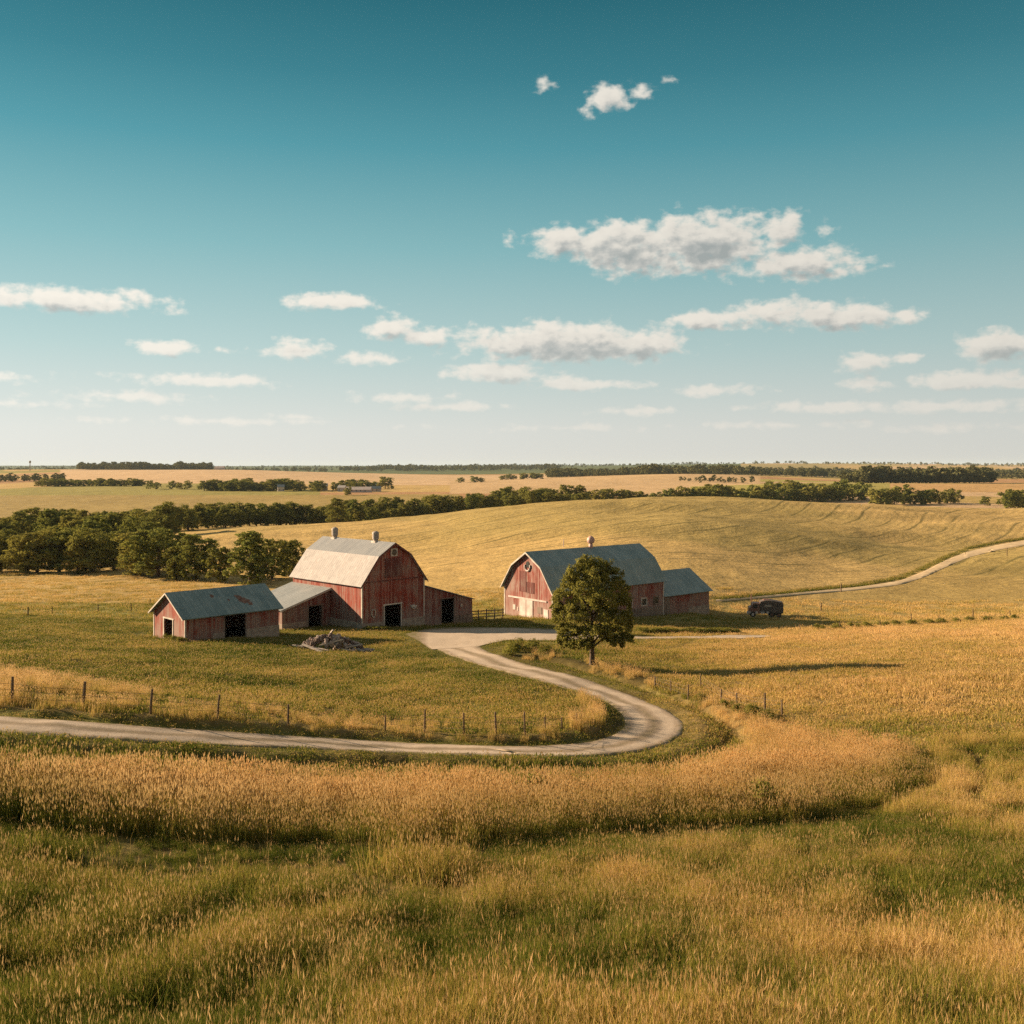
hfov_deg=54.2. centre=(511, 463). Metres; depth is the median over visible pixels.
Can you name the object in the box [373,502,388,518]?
broadleaf tree
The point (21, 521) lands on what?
broadleaf tree
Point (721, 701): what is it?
shrub
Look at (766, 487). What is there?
broadleaf tree
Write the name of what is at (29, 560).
broadleaf tree
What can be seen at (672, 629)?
shrub
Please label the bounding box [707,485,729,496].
broadleaf tree
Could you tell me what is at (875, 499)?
broadleaf tree
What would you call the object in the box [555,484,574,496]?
broadleaf tree
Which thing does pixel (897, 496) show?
broadleaf tree
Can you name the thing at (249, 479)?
broadleaf tree
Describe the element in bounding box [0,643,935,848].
tall grass
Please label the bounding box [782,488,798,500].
broadleaf tree
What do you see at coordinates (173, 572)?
broadleaf tree
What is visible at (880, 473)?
far wood
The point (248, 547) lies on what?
broadleaf tree
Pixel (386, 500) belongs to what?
broadleaf tree
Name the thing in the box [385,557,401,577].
hay door
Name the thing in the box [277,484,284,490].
farmhouse
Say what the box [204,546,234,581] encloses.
broadleaf tree
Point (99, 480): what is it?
broadleaf tree
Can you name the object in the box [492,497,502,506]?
broadleaf tree
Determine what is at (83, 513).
broadleaf tree
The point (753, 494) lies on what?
broadleaf tree
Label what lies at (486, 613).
rail pen
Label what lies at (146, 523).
broadleaf tree
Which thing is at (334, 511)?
broadleaf tree
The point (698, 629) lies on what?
shrub
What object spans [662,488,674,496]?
broadleaf tree
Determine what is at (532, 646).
shrub
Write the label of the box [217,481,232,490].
broadleaf tree
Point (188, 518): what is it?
broadleaf tree
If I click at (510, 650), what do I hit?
shrub
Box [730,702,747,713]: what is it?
shrub
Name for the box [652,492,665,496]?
broadleaf tree
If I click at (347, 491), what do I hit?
broadleaf tree
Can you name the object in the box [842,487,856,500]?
broadleaf tree
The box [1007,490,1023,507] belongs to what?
broadleaf tree
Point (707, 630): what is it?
shrub
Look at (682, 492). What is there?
broadleaf tree
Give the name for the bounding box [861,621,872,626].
shrub
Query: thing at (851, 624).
shrub
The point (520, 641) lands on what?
shrub
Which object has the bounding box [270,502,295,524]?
broadleaf tree
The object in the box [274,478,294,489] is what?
broadleaf tree
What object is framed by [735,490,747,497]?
broadleaf tree
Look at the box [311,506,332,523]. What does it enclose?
broadleaf tree
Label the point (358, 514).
broadleaf tree
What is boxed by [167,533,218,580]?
broadleaf tree
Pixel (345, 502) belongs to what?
broadleaf tree
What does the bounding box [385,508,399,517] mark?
broadleaf tree
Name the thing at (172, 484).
broadleaf tree
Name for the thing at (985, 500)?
broadleaf tree
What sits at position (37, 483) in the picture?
broadleaf tree
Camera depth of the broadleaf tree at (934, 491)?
811.26 m
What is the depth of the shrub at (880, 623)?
146.88 m
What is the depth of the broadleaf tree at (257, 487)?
1100.22 m
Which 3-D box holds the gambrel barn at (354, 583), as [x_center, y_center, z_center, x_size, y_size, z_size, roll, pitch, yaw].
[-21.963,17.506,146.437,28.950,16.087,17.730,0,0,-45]
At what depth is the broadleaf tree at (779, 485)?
863.39 m
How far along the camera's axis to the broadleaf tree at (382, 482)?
1181.84 m
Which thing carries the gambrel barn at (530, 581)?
on the ground at (744, 545)
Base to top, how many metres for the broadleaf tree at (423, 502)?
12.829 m
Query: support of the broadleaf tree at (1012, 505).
on the ground at (744, 545)
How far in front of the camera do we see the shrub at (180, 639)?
117.08 m
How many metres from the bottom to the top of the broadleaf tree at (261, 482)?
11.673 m
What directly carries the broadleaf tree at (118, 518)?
on the ground at (744, 545)
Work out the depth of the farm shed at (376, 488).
1060.78 m
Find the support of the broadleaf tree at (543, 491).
on the ground at (744, 545)
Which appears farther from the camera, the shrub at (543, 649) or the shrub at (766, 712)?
the shrub at (543, 649)
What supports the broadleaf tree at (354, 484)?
on the ground at (744, 545)
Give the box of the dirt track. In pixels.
[716,541,1023,601]
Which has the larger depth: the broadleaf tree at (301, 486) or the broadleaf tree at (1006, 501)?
the broadleaf tree at (301, 486)
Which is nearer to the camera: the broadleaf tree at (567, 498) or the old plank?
the old plank
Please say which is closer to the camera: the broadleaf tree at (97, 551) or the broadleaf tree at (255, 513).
the broadleaf tree at (97, 551)
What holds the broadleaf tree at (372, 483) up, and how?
on the ground at (744, 545)
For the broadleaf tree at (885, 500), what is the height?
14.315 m
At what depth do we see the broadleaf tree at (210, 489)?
1114.68 m
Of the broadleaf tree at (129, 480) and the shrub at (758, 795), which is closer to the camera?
the shrub at (758, 795)
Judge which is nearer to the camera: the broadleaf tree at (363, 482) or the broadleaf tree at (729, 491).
the broadleaf tree at (729, 491)
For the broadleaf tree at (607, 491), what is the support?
on the ground at (744, 545)
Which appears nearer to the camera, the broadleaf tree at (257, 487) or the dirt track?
the dirt track
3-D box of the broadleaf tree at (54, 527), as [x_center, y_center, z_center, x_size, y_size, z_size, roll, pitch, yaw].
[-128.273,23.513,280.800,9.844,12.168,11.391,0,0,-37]
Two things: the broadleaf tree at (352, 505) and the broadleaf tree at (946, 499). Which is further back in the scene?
the broadleaf tree at (946, 499)
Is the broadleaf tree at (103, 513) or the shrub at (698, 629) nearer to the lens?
the shrub at (698, 629)
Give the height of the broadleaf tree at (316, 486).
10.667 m
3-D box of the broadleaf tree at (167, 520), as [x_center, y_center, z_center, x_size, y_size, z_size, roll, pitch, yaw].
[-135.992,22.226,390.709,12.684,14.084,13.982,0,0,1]
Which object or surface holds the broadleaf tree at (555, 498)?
on the ground at (744, 545)
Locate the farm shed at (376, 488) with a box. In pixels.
[370,486,381,491]
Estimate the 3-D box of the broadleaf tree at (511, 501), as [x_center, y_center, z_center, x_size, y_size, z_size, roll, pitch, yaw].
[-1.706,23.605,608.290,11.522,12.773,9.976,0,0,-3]
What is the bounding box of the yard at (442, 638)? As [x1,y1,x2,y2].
[407,627,766,648]
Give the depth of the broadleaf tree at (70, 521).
310.63 m
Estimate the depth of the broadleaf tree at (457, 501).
566.73 m
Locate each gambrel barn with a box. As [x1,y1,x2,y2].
[271,527,473,629]
[500,536,712,619]
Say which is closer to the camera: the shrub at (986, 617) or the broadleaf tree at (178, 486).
the shrub at (986, 617)
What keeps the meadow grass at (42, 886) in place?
on the ground at (744, 545)
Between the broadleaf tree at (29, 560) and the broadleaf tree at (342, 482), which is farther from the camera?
the broadleaf tree at (342, 482)
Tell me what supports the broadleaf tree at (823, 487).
on the ground at (744, 545)
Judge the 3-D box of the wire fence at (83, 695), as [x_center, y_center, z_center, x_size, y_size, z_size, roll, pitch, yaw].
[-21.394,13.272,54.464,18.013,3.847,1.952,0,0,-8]
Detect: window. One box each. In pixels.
[391,548,397,556]
[641,597,646,606]
[653,596,658,604]
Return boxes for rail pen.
[472,608,503,619]
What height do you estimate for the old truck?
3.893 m
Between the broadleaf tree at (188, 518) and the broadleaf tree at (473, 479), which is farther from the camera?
the broadleaf tree at (473, 479)
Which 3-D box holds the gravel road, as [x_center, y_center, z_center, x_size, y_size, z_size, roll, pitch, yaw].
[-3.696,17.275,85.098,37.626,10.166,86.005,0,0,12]
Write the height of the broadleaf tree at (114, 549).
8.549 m
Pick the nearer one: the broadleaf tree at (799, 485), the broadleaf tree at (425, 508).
the broadleaf tree at (425, 508)
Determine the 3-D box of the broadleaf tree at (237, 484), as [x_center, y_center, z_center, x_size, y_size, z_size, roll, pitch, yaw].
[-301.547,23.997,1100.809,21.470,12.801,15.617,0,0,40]
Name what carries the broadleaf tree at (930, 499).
on the ground at (744, 545)
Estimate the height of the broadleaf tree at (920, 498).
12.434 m
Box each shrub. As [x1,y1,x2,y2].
[176,636,187,641]
[501,646,520,654]
[503,641,529,651]
[514,637,540,647]
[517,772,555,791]
[524,641,545,649]
[537,644,554,653]
[638,628,651,632]
[648,628,659,632]
[657,627,668,632]
[667,627,678,632]
[693,627,702,633]
[702,628,713,632]
[710,627,723,632]
[719,699,736,707]
[730,628,741,632]
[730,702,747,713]
[743,703,762,716]
[743,775,786,808]
[756,708,773,716]
[768,714,780,721]
[813,623,825,628]
[831,622,843,627]
[847,622,860,626]
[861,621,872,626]
[876,620,890,625]
[906,619,917,623]
[923,618,934,623]
[936,617,946,622]
[964,616,975,620]
[982,616,993,619]
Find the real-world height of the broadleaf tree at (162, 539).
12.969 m
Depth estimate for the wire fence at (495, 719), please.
59.12 m
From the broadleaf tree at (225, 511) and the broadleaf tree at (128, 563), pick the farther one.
the broadleaf tree at (225, 511)
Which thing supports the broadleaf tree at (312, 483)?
on the ground at (744, 545)
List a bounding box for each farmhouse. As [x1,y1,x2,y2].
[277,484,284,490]
[337,485,346,491]
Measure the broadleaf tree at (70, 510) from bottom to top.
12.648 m
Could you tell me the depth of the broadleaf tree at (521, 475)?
1901.22 m
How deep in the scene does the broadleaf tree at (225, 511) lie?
472.31 m
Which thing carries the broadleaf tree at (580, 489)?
on the ground at (744, 545)
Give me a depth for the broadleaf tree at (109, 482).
1308.73 m
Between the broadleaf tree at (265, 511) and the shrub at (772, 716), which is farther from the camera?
the broadleaf tree at (265, 511)
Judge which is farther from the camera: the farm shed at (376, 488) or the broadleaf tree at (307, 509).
the farm shed at (376, 488)
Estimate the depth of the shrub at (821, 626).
144.90 m
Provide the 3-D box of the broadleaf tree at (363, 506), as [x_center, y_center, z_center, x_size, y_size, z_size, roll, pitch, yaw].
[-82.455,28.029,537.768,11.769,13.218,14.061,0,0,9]
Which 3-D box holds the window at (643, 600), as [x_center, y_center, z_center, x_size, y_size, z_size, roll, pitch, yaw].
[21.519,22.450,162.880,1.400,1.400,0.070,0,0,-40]
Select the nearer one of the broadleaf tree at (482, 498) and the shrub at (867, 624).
the shrub at (867, 624)
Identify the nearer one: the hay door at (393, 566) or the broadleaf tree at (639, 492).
the hay door at (393, 566)
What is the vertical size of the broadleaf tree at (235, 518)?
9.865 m
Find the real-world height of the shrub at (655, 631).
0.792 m
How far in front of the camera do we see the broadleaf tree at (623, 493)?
764.93 m
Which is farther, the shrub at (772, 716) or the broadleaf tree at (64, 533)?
the broadleaf tree at (64, 533)
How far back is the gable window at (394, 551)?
139.79 m
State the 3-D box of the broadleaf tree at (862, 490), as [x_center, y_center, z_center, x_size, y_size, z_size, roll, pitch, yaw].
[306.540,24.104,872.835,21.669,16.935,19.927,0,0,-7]
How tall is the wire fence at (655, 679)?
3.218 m
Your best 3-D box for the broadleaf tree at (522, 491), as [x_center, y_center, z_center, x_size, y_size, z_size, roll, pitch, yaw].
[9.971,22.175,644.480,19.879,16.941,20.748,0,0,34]
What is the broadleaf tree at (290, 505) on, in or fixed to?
on the ground at (744, 545)
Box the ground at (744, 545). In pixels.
[0,463,1023,1023]
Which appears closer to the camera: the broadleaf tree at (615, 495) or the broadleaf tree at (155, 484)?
the broadleaf tree at (615, 495)
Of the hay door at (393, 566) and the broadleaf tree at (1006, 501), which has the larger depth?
the broadleaf tree at (1006, 501)
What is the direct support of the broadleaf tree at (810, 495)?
on the ground at (744, 545)
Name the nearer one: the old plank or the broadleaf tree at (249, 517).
the old plank
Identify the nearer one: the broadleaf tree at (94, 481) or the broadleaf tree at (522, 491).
the broadleaf tree at (522, 491)
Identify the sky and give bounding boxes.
[0,0,1023,465]
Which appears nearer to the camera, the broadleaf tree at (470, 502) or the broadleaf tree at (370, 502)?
the broadleaf tree at (370, 502)
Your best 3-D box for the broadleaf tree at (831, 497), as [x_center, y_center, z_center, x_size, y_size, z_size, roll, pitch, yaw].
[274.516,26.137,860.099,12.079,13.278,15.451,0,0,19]
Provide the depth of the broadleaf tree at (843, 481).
897.50 m
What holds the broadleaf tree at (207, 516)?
on the ground at (744, 545)
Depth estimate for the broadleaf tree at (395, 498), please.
557.92 m
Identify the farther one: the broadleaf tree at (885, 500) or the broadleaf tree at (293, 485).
the broadleaf tree at (293, 485)
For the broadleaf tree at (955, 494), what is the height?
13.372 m
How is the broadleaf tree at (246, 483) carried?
on the ground at (744, 545)
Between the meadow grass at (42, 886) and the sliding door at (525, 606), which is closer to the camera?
the meadow grass at (42, 886)
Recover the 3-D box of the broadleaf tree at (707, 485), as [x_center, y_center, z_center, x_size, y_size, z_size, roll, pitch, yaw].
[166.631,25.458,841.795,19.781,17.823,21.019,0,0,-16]
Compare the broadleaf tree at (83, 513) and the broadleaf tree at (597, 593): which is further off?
the broadleaf tree at (83, 513)
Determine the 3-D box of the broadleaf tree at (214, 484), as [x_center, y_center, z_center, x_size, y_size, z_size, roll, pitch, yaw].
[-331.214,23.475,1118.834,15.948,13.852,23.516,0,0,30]
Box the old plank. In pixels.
[302,643,322,651]
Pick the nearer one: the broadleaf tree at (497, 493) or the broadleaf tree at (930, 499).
the broadleaf tree at (497, 493)
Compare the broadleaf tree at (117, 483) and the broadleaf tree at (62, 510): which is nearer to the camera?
the broadleaf tree at (62, 510)
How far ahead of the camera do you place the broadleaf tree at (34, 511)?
439.18 m
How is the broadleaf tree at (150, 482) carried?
on the ground at (744, 545)
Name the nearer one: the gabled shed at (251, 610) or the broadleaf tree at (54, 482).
the gabled shed at (251, 610)
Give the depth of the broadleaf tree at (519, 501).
616.53 m
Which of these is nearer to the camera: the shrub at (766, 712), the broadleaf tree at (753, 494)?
the shrub at (766, 712)
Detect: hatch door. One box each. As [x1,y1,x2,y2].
[520,571,525,591]
[527,582,533,593]
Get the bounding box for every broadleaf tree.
[0,518,10,530]
[0,521,27,535]
[0,528,21,565]
[0,533,48,573]
[0,534,11,570]
[1,527,67,572]
[9,516,29,532]
[11,510,36,531]
[12,507,42,525]
[26,522,40,532]
[32,508,78,534]
[33,481,41,485]
[33,526,83,571]
[41,480,50,486]
[44,526,66,567]
[46,508,66,518]
[48,479,61,486]
[51,515,86,535]
[58,479,70,485]
[59,536,91,573]
[62,508,76,514]
[66,526,117,572]
[72,509,99,518]
[75,511,127,533]
[77,480,90,485]
[80,519,112,549]
[92,478,105,485]
[93,478,104,485]
[95,511,114,517]
[95,540,126,570]
[99,512,131,531]
[104,478,119,485]
[106,527,133,552]
[111,480,120,485]
[112,530,162,575]
[114,515,161,549]
[115,527,188,576]
[116,508,156,533]
[118,479,125,485]
[125,478,136,485]
[130,507,157,518]
[137,479,146,485]
[142,514,163,528]
[145,480,153,488]
[148,503,181,533]
[152,482,161,488]
[158,501,191,528]
[161,546,194,579]
[166,480,176,488]
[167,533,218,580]
[175,482,182,488]
[179,509,200,530]
[182,480,192,488]
[190,503,218,527]
[193,505,209,528]
[196,481,209,490]
[199,508,218,528]
[202,480,216,490]
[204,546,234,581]
[207,479,222,490]
[214,501,236,526]
[214,507,234,527]
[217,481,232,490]
[222,530,282,584]
[223,480,237,490]
[224,508,246,526]
[228,502,256,525]
[230,480,245,490]
[236,480,250,490]
[241,478,252,488]
[244,502,257,525]
[248,482,261,490]
[250,507,262,525]
[251,503,271,524]
[252,538,294,579]
[253,481,265,490]
[257,505,276,525]
[261,479,284,490]
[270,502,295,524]
[270,510,288,524]
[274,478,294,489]
[276,501,299,524]
[276,539,305,575]
[288,503,305,524]
[290,482,297,490]
[294,482,307,490]
[296,504,317,523]
[308,480,319,489]
[310,482,321,491]
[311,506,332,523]
[318,480,326,490]
[324,497,350,522]
[330,482,339,490]
[338,480,350,486]
[338,500,352,521]
[342,499,362,521]
[343,486,351,494]
[349,507,364,521]
[351,481,360,486]
[357,479,368,486]
[360,499,374,519]
[360,504,366,520]
[364,507,381,519]
[368,481,377,486]
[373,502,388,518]
[376,496,399,517]
[377,476,394,488]
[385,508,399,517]
[388,496,404,514]
[397,502,416,516]
[406,498,423,515]
[415,503,431,514]
[417,498,438,513]
[422,495,447,514]
[433,495,457,512]
[452,496,465,510]
[464,493,479,509]
[465,493,491,508]
[469,476,479,481]
[483,494,498,507]
[489,490,503,502]
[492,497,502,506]
[498,486,514,505]
[500,493,517,505]
[505,474,511,479]
[513,496,523,504]
[518,473,528,478]
[518,486,540,503]
[525,491,540,503]
[530,473,538,478]
[531,489,547,502]
[537,492,552,501]
[549,554,634,664]
[551,492,566,501]
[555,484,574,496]
[557,494,572,500]
[571,484,589,499]
[574,494,581,499]
[579,492,589,499]
[587,489,605,499]
[599,488,618,498]
[608,488,620,498]
[618,489,631,498]
[619,490,634,497]
[633,491,644,497]
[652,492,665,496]
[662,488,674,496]
[673,486,690,496]
[686,488,696,495]
[692,487,712,495]
[703,484,714,495]
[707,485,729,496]
[715,484,734,496]
[723,488,743,496]
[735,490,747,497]
[746,484,759,491]
[749,484,770,498]
[749,490,765,498]
[760,483,779,499]
[764,481,781,494]
[771,489,782,499]
[779,486,798,500]
[780,479,798,495]
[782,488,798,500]
[784,481,807,500]
[794,489,807,501]
[799,486,817,501]
[804,483,817,494]
[814,484,833,501]
[825,488,836,500]
[827,482,849,500]
[834,478,852,490]
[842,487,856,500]
[850,482,873,499]
[851,484,865,499]
[865,488,886,503]
[870,488,890,504]
[886,487,904,504]
[892,484,915,503]
[904,490,919,504]
[914,490,928,504]
[916,489,935,504]
[927,488,937,503]
[934,491,946,503]
[939,489,955,502]
[947,488,964,503]
[979,496,991,505]
[995,491,1019,507]
[1005,488,1020,507]
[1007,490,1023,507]
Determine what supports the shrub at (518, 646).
on the ground at (744, 545)
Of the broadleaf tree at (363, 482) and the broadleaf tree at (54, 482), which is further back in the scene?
the broadleaf tree at (54, 482)
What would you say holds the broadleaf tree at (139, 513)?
on the ground at (744, 545)
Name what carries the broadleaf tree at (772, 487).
on the ground at (744, 545)
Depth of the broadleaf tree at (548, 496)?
621.45 m
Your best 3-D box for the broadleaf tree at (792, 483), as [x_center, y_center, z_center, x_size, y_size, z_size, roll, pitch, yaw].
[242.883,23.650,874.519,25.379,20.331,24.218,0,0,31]
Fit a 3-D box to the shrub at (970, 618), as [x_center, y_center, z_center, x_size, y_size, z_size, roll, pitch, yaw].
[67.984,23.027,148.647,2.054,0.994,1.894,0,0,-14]
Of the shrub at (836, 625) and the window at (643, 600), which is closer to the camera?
the shrub at (836, 625)
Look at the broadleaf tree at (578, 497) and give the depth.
644.21 m
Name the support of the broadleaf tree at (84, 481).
on the ground at (744, 545)
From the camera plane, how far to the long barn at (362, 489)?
1040.24 m
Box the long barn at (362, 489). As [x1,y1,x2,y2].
[346,487,372,492]
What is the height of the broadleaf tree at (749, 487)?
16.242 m
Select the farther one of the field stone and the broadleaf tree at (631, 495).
the broadleaf tree at (631, 495)
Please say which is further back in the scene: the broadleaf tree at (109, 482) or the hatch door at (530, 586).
the broadleaf tree at (109, 482)
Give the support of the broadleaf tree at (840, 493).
on the ground at (744, 545)
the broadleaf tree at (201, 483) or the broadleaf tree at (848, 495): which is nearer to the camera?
the broadleaf tree at (848, 495)
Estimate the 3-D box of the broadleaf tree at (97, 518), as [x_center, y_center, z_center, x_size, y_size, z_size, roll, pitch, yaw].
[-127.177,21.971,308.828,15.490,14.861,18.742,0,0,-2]
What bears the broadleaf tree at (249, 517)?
on the ground at (744, 545)
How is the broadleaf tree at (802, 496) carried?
on the ground at (744, 545)
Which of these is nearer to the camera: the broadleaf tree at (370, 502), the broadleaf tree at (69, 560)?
the broadleaf tree at (69, 560)
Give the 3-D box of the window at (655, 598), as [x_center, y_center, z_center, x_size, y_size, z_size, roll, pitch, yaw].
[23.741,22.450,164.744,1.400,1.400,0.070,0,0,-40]
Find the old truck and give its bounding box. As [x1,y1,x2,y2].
[747,594,782,617]
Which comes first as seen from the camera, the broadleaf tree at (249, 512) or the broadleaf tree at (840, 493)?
the broadleaf tree at (249, 512)
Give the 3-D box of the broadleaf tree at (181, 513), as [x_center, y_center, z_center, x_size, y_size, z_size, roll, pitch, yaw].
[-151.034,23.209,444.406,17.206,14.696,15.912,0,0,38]
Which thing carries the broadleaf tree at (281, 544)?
on the ground at (744, 545)
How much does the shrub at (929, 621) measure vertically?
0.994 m
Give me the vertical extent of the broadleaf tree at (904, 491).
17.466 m
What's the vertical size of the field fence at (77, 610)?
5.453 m
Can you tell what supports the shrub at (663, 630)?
on the ground at (744, 545)
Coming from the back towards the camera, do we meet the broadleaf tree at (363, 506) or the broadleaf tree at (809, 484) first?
the broadleaf tree at (809, 484)
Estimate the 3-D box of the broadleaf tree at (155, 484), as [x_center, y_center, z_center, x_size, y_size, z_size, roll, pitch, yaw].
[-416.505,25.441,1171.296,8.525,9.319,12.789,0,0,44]
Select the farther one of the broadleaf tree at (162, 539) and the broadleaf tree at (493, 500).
the broadleaf tree at (493, 500)
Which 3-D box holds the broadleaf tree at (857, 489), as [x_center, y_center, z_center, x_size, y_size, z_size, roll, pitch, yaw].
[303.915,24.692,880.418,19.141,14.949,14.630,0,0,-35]
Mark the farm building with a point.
(219, 467)
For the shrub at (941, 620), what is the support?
on the ground at (744, 545)
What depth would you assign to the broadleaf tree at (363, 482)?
1145.33 m
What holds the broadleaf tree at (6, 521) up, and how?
on the ground at (744, 545)
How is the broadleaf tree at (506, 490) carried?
on the ground at (744, 545)
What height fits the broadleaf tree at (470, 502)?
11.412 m
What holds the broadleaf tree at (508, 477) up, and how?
on the ground at (744, 545)
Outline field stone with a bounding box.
[329,641,334,647]
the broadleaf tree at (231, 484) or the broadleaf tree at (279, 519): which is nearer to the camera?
the broadleaf tree at (279, 519)
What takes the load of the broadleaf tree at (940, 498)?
on the ground at (744, 545)
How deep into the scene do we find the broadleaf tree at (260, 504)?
515.61 m
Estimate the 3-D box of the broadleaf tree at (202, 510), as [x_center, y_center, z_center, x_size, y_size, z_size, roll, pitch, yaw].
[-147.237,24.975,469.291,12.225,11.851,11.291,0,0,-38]
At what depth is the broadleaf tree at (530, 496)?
623.59 m
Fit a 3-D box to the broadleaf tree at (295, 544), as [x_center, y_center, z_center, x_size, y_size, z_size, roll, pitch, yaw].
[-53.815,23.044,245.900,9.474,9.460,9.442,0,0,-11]
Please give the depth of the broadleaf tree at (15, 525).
320.28 m
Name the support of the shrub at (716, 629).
on the ground at (744, 545)
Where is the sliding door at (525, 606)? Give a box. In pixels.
[519,599,532,616]
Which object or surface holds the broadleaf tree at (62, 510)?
on the ground at (744, 545)
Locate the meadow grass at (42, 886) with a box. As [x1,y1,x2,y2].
[0,726,1023,1023]
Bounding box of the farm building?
[214,466,224,469]
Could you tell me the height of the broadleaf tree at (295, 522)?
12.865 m
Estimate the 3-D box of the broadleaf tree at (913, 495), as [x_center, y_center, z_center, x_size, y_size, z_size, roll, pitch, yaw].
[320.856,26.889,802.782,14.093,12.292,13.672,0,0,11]
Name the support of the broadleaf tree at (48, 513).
on the ground at (744, 545)
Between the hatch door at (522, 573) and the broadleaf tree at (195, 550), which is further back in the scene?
the broadleaf tree at (195, 550)
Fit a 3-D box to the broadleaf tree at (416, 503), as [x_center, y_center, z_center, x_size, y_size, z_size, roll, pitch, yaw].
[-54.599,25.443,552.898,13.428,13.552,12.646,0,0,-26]
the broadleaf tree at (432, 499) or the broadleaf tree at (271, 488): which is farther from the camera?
the broadleaf tree at (271, 488)
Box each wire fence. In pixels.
[0,676,288,725]
[384,709,577,735]
[654,675,782,715]
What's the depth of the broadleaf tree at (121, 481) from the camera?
1323.12 m
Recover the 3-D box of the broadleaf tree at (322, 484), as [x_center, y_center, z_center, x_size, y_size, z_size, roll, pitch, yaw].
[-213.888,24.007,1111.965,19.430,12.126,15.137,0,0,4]
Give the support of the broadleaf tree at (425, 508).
on the ground at (744, 545)
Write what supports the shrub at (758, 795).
on the ground at (744, 545)
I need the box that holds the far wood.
[0,460,1023,482]
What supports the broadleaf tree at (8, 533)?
on the ground at (744, 545)
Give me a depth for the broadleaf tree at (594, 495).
738.54 m
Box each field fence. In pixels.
[16,602,147,615]
[813,609,1009,628]
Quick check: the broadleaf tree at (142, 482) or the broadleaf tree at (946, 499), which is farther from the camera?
the broadleaf tree at (142, 482)
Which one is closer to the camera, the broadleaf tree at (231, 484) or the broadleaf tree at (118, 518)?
the broadleaf tree at (118, 518)
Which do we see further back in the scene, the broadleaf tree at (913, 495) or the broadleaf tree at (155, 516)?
the broadleaf tree at (913, 495)
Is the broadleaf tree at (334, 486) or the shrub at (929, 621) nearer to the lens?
the shrub at (929, 621)
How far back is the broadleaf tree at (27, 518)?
393.52 m
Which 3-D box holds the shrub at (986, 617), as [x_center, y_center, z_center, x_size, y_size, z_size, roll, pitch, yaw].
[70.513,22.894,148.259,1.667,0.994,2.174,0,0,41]
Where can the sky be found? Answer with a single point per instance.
(233, 232)
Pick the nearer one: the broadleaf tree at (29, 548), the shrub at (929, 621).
the shrub at (929, 621)
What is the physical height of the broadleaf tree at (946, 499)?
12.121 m
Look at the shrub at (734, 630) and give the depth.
138.11 m
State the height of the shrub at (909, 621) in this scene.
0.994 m
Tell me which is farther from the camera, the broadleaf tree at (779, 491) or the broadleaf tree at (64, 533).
the broadleaf tree at (779, 491)
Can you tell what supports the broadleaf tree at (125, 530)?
on the ground at (744, 545)
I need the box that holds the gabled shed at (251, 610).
[148,583,283,640]
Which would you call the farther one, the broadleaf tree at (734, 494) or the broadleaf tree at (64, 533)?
the broadleaf tree at (734, 494)
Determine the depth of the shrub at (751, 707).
70.63 m
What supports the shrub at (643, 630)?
on the ground at (744, 545)
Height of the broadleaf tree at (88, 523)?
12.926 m
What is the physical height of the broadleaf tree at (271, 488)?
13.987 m
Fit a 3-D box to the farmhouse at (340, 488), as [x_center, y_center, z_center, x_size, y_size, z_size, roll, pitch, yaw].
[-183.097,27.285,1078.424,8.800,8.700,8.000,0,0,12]
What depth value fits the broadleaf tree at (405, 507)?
545.84 m
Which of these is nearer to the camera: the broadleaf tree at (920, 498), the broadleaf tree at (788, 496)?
the broadleaf tree at (920, 498)
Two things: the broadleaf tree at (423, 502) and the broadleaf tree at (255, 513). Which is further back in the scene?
the broadleaf tree at (423, 502)
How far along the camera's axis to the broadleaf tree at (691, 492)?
797.10 m
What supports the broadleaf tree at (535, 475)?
on the ground at (744, 545)
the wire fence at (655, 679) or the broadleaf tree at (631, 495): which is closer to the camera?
the wire fence at (655, 679)
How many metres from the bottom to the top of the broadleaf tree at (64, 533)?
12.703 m
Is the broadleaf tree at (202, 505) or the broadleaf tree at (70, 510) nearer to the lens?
the broadleaf tree at (70, 510)
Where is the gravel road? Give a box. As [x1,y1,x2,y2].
[0,644,682,756]
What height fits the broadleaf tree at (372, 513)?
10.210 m
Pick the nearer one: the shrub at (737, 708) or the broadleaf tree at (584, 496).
the shrub at (737, 708)
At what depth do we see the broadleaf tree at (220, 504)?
489.74 m
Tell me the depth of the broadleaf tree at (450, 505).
572.56 m
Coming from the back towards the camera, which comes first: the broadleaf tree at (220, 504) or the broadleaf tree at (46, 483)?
the broadleaf tree at (46, 483)
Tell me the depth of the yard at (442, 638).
128.27 m
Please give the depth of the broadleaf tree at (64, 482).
1308.08 m
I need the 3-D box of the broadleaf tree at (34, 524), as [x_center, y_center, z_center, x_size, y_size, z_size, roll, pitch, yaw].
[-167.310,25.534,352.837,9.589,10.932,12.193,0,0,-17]
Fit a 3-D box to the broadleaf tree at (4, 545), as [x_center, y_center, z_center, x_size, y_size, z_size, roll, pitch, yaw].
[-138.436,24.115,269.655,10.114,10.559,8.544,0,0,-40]
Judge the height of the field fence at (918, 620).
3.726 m
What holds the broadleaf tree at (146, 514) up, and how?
on the ground at (744, 545)
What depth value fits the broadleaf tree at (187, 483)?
1183.21 m

